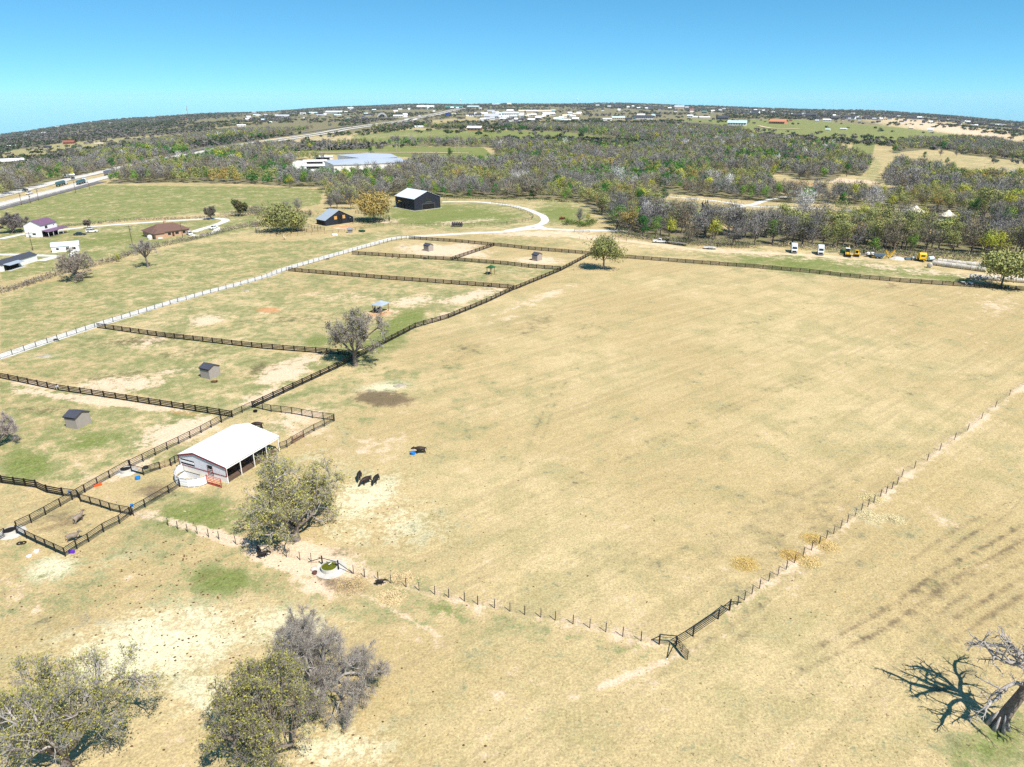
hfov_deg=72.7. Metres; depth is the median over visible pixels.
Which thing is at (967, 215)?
bare tree
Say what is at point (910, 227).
budding tree
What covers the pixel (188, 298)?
board fence
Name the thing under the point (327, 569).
stock tank
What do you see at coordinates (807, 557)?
hay heap
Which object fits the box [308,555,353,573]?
tank guard
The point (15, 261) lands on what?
long house
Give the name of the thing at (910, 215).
budding tree
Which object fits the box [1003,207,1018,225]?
lime green tree
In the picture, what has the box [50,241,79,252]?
cottage
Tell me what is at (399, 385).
flat rock
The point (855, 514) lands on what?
wire fence
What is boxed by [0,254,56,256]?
yard track
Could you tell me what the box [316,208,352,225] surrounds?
horse barn
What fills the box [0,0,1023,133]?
sky
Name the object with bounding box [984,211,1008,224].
bare tree
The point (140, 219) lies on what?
scrub hedge
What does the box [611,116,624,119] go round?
distant house
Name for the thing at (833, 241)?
budding tree
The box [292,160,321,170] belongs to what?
yard paving
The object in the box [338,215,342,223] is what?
doorway
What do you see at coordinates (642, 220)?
evergreen tree
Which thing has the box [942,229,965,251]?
budding tree
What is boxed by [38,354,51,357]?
flat rock
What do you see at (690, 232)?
bare tree
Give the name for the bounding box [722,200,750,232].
bare tree
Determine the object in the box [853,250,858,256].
skid loader
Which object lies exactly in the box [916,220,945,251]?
bare tree
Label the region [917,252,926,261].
round baler
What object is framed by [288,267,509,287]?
board fence
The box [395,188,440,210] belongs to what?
metal barn
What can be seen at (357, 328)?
bare oak
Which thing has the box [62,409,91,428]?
animal shed
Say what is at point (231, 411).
pipe fence
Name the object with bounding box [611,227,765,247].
undergrowth
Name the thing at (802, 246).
undergrowth
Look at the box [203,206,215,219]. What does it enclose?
round shrub tree
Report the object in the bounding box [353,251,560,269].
board fence
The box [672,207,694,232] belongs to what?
bare tree
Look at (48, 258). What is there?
yard track spur
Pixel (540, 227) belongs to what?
driveway spur
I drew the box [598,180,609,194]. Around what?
evergreen tree
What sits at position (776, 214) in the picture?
bare tree
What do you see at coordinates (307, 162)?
doorway
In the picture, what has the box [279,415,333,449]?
pipe fence
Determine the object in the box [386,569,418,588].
dry grass patch
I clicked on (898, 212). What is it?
budding tree
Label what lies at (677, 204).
bare tree
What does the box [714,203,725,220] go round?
bare tree
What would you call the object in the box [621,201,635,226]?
bare tree
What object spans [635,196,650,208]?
bare tree
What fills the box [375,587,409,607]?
dry grass patch
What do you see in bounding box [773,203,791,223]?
budding tree
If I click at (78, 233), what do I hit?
parked car
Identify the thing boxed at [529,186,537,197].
evergreen tree
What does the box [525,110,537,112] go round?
distant house
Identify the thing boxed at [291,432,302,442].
pipe gate
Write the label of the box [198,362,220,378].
animal shed
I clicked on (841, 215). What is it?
budding tree
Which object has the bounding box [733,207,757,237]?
bare tree
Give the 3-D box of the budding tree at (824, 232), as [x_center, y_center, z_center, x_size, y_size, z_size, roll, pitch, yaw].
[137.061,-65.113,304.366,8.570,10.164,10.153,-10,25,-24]
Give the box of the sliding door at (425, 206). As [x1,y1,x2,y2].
[422,203,434,209]
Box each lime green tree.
[202,167,209,181]
[561,186,573,197]
[606,203,627,229]
[627,203,640,230]
[648,215,665,235]
[762,218,782,242]
[868,237,881,248]
[902,233,919,251]
[939,214,951,240]
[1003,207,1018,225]
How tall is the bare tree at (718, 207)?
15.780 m
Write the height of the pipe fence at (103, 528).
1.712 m
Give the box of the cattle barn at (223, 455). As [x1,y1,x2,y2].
[177,423,279,482]
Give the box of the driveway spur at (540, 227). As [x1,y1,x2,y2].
[532,225,549,229]
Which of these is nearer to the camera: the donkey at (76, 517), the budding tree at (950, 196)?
the donkey at (76, 517)
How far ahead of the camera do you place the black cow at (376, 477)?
116.48 m
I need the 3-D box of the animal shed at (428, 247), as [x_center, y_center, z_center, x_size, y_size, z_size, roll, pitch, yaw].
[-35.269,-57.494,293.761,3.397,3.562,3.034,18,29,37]
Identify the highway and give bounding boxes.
[0,108,461,196]
[0,108,465,205]
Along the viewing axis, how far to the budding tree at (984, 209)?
372.35 m
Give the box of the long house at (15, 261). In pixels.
[0,251,37,271]
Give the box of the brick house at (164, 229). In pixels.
[141,221,190,239]
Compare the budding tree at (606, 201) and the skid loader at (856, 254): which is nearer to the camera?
the skid loader at (856, 254)
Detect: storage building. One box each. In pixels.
[302,164,324,168]
[303,159,326,163]
[313,155,333,159]
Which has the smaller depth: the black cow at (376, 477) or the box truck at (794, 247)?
the black cow at (376, 477)
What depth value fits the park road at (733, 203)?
429.25 m
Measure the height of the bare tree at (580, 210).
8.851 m
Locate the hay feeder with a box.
[347,227,352,232]
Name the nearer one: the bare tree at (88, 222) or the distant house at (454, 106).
the bare tree at (88, 222)
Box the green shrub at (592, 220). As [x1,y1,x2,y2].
[561,218,598,226]
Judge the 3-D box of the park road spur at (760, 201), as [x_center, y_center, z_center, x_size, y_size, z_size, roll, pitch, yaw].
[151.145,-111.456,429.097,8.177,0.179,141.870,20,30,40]
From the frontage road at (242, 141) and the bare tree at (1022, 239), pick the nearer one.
the bare tree at (1022, 239)
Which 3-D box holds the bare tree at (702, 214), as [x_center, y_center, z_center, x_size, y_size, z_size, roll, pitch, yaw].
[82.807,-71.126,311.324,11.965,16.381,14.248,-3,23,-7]
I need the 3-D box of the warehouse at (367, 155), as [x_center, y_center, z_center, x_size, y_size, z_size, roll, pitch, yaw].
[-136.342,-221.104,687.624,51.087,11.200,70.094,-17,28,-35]
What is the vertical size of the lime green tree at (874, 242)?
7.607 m
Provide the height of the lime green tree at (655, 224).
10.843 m
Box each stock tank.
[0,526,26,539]
[116,466,138,476]
[316,559,346,578]
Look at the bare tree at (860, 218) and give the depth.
315.47 m
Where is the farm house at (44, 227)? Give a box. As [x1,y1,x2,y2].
[23,217,67,236]
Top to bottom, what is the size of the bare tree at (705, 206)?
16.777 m
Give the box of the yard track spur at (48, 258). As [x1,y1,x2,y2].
[38,256,58,260]
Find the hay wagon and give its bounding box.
[451,222,462,226]
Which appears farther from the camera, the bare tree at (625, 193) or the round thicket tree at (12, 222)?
the bare tree at (625, 193)
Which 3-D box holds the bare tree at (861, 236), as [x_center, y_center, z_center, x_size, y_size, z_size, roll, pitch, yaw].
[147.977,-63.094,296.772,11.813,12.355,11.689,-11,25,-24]
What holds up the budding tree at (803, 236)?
on the ground at (764, 395)
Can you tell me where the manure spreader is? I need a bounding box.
[872,253,887,258]
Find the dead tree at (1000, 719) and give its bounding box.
[964,626,1023,734]
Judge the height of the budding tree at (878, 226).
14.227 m
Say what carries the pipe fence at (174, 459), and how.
on the ground at (764, 395)
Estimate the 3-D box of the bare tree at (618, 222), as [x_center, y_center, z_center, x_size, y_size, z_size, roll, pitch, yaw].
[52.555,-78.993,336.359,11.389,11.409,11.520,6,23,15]
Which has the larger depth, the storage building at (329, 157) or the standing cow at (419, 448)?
the storage building at (329, 157)
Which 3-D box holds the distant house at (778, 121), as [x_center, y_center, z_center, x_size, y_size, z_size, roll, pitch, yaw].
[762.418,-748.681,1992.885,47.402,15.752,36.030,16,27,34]
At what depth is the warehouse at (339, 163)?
608.98 m
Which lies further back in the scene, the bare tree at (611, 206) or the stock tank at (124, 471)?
the bare tree at (611, 206)
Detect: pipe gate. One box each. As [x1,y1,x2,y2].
[206,475,221,487]
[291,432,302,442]
[676,637,688,659]
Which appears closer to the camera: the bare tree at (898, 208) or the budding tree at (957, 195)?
the bare tree at (898, 208)
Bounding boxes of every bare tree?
[82,219,91,227]
[128,238,157,266]
[291,197,302,209]
[324,193,333,207]
[329,188,344,208]
[341,186,359,208]
[360,183,375,197]
[576,207,585,219]
[595,190,609,209]
[604,203,618,223]
[607,190,632,208]
[611,195,631,216]
[612,165,625,182]
[612,207,629,230]
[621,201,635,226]
[627,191,638,203]
[632,204,652,233]
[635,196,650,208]
[641,200,654,226]
[647,204,665,231]
[648,196,668,213]
[649,194,673,228]
[654,213,667,234]
[665,206,675,228]
[671,195,687,212]
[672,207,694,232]
[673,199,699,232]
[679,194,699,225]
[679,219,700,242]
[685,206,710,240]
[694,202,717,236]
[697,200,708,211]
[699,207,718,237]
[707,209,727,236]
[708,200,726,221]
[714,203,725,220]
[720,218,748,243]
[722,198,735,227]
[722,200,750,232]
[722,209,733,233]
[731,217,750,239]
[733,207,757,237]
[740,210,768,237]
[743,215,771,244]
[752,205,773,238]
[765,203,784,237]
[769,209,790,233]
[771,215,801,244]
[783,213,804,242]
[793,186,819,211]
[797,168,802,178]
[798,203,813,214]
[799,213,828,246]
[810,205,832,240]
[811,203,830,222]
[813,198,834,220]
[849,221,875,248]
[852,211,868,230]
[860,184,886,206]
[874,223,900,250]
[883,213,919,249]
[888,202,906,220]
[899,202,926,238]
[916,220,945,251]
[919,202,945,229]
[923,205,945,233]
[926,219,947,246]
[945,205,973,217]
[946,219,977,246]
[952,209,974,241]
[957,189,975,209]
[962,217,989,253]
[978,194,995,216]
[979,211,1003,224]
[979,218,1006,253]
[983,206,1017,232]
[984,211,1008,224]
[988,199,1012,218]
[990,216,1018,250]
[996,225,1015,245]
[1007,198,1023,217]
[1008,220,1023,255]
[1011,223,1023,253]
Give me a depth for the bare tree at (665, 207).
336.21 m
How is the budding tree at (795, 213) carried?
on the ground at (764, 395)
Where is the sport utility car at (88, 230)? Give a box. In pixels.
[86,228,98,232]
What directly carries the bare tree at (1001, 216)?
on the ground at (764, 395)
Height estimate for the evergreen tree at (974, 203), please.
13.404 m
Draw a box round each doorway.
[307,162,322,163]
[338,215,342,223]
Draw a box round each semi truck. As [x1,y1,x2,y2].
[55,179,67,185]
[75,178,87,184]
[103,169,111,175]
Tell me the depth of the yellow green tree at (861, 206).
354.91 m
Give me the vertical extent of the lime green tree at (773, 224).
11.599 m
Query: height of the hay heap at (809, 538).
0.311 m
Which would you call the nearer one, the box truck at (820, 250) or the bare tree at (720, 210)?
the box truck at (820, 250)
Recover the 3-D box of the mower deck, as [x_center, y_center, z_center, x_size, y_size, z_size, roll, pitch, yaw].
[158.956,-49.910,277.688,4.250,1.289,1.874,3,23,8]
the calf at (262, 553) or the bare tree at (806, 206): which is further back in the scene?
the bare tree at (806, 206)
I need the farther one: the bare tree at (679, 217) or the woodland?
the woodland
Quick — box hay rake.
[885,250,895,256]
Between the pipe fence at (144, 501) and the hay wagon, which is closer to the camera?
the pipe fence at (144, 501)
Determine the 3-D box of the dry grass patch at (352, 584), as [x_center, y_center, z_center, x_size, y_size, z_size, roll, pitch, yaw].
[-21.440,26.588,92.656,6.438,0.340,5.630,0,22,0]
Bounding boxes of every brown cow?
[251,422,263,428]
[359,475,371,485]
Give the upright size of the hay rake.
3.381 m
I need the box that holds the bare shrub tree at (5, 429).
[0,411,21,440]
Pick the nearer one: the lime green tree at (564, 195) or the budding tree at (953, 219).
the budding tree at (953, 219)
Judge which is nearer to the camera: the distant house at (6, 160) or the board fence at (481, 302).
the board fence at (481, 302)
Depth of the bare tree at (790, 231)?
300.96 m
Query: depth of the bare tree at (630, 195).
389.76 m
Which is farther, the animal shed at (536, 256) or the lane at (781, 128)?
the lane at (781, 128)
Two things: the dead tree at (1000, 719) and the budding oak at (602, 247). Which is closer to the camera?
the dead tree at (1000, 719)
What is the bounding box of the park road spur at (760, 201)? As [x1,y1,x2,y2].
[723,194,799,209]
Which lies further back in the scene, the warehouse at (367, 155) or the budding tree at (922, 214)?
the warehouse at (367, 155)
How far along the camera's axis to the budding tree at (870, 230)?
303.11 m
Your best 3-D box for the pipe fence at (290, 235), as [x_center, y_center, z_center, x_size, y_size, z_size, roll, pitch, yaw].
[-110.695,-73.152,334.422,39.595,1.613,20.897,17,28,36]
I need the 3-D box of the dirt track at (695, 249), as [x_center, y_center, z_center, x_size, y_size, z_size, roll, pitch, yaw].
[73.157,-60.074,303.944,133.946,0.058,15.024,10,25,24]
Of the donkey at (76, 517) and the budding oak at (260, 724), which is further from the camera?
the donkey at (76, 517)
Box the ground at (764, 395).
[0,103,1023,766]
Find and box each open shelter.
[372,300,389,313]
[485,265,494,274]
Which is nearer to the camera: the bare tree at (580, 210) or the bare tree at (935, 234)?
the bare tree at (935, 234)
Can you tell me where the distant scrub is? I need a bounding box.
[0,102,1023,165]
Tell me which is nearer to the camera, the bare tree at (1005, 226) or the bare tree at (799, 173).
the bare tree at (1005, 226)
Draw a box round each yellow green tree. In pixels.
[285,172,294,187]
[665,212,677,236]
[706,212,725,238]
[770,162,777,173]
[857,202,873,217]
[868,198,887,212]
[887,190,899,204]
[918,205,931,225]
[955,204,975,222]
[976,224,1005,254]
[992,227,1015,249]
[1003,188,1020,203]
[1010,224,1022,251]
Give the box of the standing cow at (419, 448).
[411,446,426,452]
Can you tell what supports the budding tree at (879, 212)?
on the ground at (764, 395)
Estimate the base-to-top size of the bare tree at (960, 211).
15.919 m
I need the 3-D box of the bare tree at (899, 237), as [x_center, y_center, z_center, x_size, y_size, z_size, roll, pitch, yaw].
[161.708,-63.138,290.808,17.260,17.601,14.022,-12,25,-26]
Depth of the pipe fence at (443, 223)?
352.22 m
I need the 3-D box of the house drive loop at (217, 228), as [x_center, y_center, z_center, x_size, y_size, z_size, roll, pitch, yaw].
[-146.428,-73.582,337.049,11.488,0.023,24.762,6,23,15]
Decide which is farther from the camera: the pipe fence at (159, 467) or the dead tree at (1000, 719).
the pipe fence at (159, 467)
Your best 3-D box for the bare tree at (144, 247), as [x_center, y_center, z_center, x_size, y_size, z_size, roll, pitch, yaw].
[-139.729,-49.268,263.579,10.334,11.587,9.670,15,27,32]
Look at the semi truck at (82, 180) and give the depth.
535.82 m
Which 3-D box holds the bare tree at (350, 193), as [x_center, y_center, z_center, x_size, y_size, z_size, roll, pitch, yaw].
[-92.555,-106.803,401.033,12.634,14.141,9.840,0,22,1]
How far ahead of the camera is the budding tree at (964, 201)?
384.19 m
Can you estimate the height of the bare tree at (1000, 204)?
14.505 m
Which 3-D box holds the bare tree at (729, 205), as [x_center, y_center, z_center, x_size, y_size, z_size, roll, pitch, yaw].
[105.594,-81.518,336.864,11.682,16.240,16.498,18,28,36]
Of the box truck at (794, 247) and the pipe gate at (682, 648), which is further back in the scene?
the box truck at (794, 247)
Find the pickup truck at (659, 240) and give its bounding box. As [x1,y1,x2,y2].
[653,238,665,242]
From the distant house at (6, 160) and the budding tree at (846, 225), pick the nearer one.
the budding tree at (846, 225)
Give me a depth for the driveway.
233.85 m
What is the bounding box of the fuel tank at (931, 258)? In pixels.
[926,256,934,261]
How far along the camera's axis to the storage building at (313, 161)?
682.84 m
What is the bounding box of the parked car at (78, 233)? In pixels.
[73,232,85,235]
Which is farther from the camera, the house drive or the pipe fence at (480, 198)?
the pipe fence at (480, 198)
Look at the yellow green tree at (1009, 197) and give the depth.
387.65 m
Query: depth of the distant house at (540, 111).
3189.05 m
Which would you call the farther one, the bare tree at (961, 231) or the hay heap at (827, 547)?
the bare tree at (961, 231)
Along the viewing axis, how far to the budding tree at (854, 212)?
323.16 m
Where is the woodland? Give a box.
[0,121,1023,204]
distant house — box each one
[0,158,23,162]
[62,140,75,143]
[275,114,289,116]
[445,106,463,107]
[467,126,482,130]
[484,113,498,118]
[502,112,518,114]
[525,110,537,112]
[538,110,551,112]
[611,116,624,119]
[633,115,652,118]
[674,105,683,108]
[716,115,728,119]
[727,120,746,125]
[768,119,788,123]
[806,113,816,116]
[845,115,856,118]
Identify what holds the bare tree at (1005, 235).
on the ground at (764, 395)
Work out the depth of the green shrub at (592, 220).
353.36 m
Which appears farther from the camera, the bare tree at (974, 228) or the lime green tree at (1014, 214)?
the lime green tree at (1014, 214)
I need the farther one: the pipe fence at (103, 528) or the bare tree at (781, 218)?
the bare tree at (781, 218)
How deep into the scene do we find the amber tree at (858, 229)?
300.39 m
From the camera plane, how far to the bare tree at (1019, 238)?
285.85 m
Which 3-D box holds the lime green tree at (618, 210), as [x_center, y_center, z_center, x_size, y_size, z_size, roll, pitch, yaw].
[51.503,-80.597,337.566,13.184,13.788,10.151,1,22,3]
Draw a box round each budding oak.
[0,635,168,766]
[199,639,335,766]
[233,447,348,546]
[251,199,323,231]
[579,233,627,269]
[967,243,1023,285]
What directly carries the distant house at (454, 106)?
on the ground at (764, 395)
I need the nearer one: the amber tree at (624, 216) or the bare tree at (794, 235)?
the bare tree at (794, 235)
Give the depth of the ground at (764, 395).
119.73 m
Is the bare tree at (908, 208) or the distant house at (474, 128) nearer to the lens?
the bare tree at (908, 208)
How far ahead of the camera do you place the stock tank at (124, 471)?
120.09 m
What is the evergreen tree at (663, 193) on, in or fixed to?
on the ground at (764, 395)
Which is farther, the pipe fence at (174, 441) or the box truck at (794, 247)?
the box truck at (794, 247)
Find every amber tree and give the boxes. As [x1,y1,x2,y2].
[615,203,639,228]
[826,207,848,236]
[849,217,868,245]
[928,192,946,208]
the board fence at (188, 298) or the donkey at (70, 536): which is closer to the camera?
the donkey at (70, 536)
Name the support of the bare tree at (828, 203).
on the ground at (764, 395)
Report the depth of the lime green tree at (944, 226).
305.84 m
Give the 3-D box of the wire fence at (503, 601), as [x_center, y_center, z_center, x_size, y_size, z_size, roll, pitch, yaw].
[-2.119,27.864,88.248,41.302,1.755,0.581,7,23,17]
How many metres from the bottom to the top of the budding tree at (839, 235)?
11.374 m
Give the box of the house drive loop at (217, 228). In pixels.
[186,227,219,235]
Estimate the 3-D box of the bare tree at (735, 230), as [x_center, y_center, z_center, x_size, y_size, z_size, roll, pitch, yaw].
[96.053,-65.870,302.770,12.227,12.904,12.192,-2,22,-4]
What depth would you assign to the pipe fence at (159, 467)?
119.97 m
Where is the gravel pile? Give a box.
[889,256,904,259]
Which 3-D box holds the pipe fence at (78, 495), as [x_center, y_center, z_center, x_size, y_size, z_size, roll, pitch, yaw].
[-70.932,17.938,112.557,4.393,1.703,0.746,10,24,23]
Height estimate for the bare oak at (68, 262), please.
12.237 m
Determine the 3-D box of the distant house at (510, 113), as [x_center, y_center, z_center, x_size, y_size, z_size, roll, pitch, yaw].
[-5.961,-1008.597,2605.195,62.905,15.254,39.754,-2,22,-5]
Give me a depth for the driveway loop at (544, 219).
384.88 m
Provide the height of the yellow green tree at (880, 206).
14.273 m
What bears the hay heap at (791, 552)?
on the ground at (764, 395)
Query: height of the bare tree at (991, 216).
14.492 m
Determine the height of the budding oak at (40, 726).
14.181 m
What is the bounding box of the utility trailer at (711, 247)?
[703,244,717,249]
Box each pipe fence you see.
[14,498,60,526]
[14,525,65,556]
[59,485,85,504]
[61,488,81,501]
[63,507,130,554]
[80,494,129,514]
[83,460,129,492]
[129,415,220,466]
[130,462,160,474]
[130,479,180,514]
[169,455,177,465]
[220,401,252,422]
[253,401,334,420]
[255,225,322,236]
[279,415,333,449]
[289,224,324,231]
[328,201,530,232]
[355,210,389,222]
[443,197,505,201]
[658,634,677,645]
[679,601,730,641]
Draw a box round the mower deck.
[904,257,916,260]
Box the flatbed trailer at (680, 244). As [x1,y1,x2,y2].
[665,238,688,245]
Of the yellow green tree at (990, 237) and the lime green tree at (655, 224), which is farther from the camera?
the lime green tree at (655, 224)
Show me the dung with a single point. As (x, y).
(241, 615)
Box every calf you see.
[257,549,270,557]
[375,579,386,584]
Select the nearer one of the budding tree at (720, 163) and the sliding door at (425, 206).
the sliding door at (425, 206)
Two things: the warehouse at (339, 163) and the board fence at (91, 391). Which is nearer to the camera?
the board fence at (91, 391)
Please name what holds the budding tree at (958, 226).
on the ground at (764, 395)
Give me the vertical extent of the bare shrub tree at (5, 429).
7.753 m
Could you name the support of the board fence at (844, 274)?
on the ground at (764, 395)
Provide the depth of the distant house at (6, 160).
871.50 m
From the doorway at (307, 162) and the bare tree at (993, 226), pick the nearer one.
the bare tree at (993, 226)
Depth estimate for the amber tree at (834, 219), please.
321.61 m
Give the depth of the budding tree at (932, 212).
314.42 m
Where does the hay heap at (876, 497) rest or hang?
on the ground at (764, 395)
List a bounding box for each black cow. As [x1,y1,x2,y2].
[356,470,361,481]
[371,474,379,484]
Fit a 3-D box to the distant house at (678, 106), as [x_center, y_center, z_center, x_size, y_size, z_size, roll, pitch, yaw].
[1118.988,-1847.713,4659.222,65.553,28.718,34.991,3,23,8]
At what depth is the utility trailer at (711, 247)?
297.28 m
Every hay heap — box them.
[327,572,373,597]
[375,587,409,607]
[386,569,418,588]
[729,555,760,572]
[778,548,801,561]
[792,553,823,569]
[798,532,827,544]
[815,540,839,552]
[849,508,878,522]
[856,493,886,504]
[880,513,906,525]
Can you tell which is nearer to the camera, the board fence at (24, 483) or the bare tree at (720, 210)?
the board fence at (24, 483)
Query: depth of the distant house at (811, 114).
2883.58 m
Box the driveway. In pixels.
[0,228,626,358]
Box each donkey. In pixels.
[65,529,81,541]
[72,508,84,523]
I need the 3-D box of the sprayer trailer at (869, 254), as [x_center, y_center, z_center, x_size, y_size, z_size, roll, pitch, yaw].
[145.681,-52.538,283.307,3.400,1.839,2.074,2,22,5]
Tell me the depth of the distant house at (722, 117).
2337.77 m
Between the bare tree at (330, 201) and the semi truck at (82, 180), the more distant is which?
the semi truck at (82, 180)
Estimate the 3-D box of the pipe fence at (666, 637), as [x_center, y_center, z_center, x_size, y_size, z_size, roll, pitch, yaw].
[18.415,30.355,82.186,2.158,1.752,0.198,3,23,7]
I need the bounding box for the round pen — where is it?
[173,463,207,487]
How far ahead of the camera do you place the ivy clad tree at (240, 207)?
377.89 m
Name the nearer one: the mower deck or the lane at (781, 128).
the mower deck
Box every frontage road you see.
[0,181,106,209]
[142,124,360,160]
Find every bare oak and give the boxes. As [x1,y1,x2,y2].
[54,246,93,281]
[268,602,392,731]
[323,306,391,366]
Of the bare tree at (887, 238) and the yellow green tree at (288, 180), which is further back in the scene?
the yellow green tree at (288, 180)
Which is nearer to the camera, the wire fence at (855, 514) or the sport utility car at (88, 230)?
the wire fence at (855, 514)
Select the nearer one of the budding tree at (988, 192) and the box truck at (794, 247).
the box truck at (794, 247)
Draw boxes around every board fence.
[0,373,232,415]
[0,475,63,495]
[1,236,406,357]
[96,323,349,355]
[251,251,590,407]
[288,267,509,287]
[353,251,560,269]
[409,236,588,253]
[452,243,493,259]
[612,254,1023,289]
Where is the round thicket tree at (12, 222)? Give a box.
[0,212,29,232]
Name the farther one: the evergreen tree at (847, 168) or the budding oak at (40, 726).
the evergreen tree at (847, 168)
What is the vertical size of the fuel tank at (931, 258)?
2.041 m
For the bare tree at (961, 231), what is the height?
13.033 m
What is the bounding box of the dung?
[1,395,835,763]
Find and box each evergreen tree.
[105,156,118,166]
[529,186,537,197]
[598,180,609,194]
[634,188,644,202]
[635,213,650,235]
[660,187,668,200]
[841,163,851,176]
[968,196,985,219]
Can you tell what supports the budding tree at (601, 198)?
on the ground at (764, 395)
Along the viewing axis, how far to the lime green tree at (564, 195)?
429.20 m
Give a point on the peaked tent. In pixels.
(949, 212)
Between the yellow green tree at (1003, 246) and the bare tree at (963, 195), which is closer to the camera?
the yellow green tree at (1003, 246)
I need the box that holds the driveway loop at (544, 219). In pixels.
[442,201,548,230]
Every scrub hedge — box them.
[0,220,263,293]
[58,215,211,225]
[218,205,313,217]
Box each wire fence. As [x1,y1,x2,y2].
[131,507,311,561]
[352,564,656,640]
[734,382,1023,605]
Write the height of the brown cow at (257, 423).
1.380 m
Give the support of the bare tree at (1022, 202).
on the ground at (764, 395)
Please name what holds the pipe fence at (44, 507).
on the ground at (764, 395)
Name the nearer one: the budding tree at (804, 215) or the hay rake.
the hay rake
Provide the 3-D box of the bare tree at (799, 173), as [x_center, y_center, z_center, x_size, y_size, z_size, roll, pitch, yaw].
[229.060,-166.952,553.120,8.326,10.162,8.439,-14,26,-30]
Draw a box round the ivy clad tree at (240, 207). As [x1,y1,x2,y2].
[231,198,248,214]
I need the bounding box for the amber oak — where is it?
[342,189,398,220]
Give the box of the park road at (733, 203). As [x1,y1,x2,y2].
[672,197,850,210]
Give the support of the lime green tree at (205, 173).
on the ground at (764, 395)
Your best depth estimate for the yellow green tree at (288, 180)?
500.11 m
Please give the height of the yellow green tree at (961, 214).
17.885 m
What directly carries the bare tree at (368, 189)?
on the ground at (764, 395)
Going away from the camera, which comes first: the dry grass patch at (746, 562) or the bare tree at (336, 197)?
the dry grass patch at (746, 562)
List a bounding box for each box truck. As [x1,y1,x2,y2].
[791,243,797,252]
[817,244,824,254]
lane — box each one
[325,152,443,152]
[760,126,799,128]
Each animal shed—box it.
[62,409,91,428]
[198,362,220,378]
[423,242,433,251]
[531,252,541,260]
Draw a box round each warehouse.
[324,158,403,172]
[337,153,396,158]
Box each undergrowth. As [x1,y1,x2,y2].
[442,196,580,201]
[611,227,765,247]
[769,241,853,249]
[837,244,985,260]
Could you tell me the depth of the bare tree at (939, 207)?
328.91 m
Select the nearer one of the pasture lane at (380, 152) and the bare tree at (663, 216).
the bare tree at (663, 216)
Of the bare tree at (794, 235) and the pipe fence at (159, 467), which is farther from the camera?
the bare tree at (794, 235)
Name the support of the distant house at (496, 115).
on the ground at (764, 395)
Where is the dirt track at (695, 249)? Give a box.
[542,231,847,258]
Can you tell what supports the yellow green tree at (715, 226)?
on the ground at (764, 395)
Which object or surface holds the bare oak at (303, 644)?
on the ground at (764, 395)
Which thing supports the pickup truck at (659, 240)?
on the ground at (764, 395)
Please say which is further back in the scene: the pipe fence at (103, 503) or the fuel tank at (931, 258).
the fuel tank at (931, 258)
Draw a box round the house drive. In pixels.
[0,218,229,238]
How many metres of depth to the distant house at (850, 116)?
2620.35 m
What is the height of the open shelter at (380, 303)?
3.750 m
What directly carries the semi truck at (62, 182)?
on the highway at (7, 202)
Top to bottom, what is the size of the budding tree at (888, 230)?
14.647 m
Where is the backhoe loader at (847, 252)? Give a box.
[844,246,850,256]
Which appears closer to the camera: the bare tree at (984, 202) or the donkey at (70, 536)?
the donkey at (70, 536)
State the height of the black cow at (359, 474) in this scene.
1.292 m
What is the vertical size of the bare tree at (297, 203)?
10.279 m
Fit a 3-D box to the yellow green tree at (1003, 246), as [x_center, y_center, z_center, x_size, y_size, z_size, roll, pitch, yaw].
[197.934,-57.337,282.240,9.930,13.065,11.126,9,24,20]
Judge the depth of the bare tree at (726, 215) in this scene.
327.57 m
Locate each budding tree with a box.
[595,191,607,214]
[601,196,612,214]
[715,161,727,170]
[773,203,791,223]
[783,207,808,228]
[795,213,812,241]
[796,217,811,243]
[817,224,831,244]
[818,213,832,237]
[822,225,842,247]
[827,210,856,238]
[830,219,842,233]
[830,219,856,246]
[832,198,852,218]
[832,222,850,245]
[847,205,866,232]
[857,214,879,242]
[862,207,879,222]
[863,217,888,247]
[864,204,886,229]
[866,222,875,244]
[871,206,884,221]
[874,219,894,246]
[881,203,898,220]
[882,206,904,219]
[888,214,907,245]
[899,225,919,248]
[900,218,922,249]
[903,208,933,235]
[904,206,927,244]
[909,216,932,248]
[921,206,941,232]
[929,217,960,250]
[941,193,959,209]
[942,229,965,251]
[943,192,958,209]
[946,215,961,242]
[950,222,966,250]
[955,198,968,209]
[965,229,982,251]
[967,186,1005,217]
[979,201,989,216]
[994,188,1011,202]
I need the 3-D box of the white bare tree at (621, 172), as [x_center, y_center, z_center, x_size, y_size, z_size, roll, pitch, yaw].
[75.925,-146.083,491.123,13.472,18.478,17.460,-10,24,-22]
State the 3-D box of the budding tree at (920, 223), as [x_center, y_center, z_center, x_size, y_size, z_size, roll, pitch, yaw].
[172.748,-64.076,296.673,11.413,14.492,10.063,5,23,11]
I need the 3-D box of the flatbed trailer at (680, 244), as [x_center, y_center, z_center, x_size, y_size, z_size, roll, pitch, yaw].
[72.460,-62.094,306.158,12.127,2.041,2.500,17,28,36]
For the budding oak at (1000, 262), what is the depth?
234.26 m
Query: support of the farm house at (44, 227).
on the ground at (764, 395)
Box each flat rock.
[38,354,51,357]
[393,384,405,387]
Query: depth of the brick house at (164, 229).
323.99 m
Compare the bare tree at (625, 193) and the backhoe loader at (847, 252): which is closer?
the backhoe loader at (847, 252)
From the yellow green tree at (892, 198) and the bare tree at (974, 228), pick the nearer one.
the bare tree at (974, 228)
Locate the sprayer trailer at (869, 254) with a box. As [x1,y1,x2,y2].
[865,252,873,256]

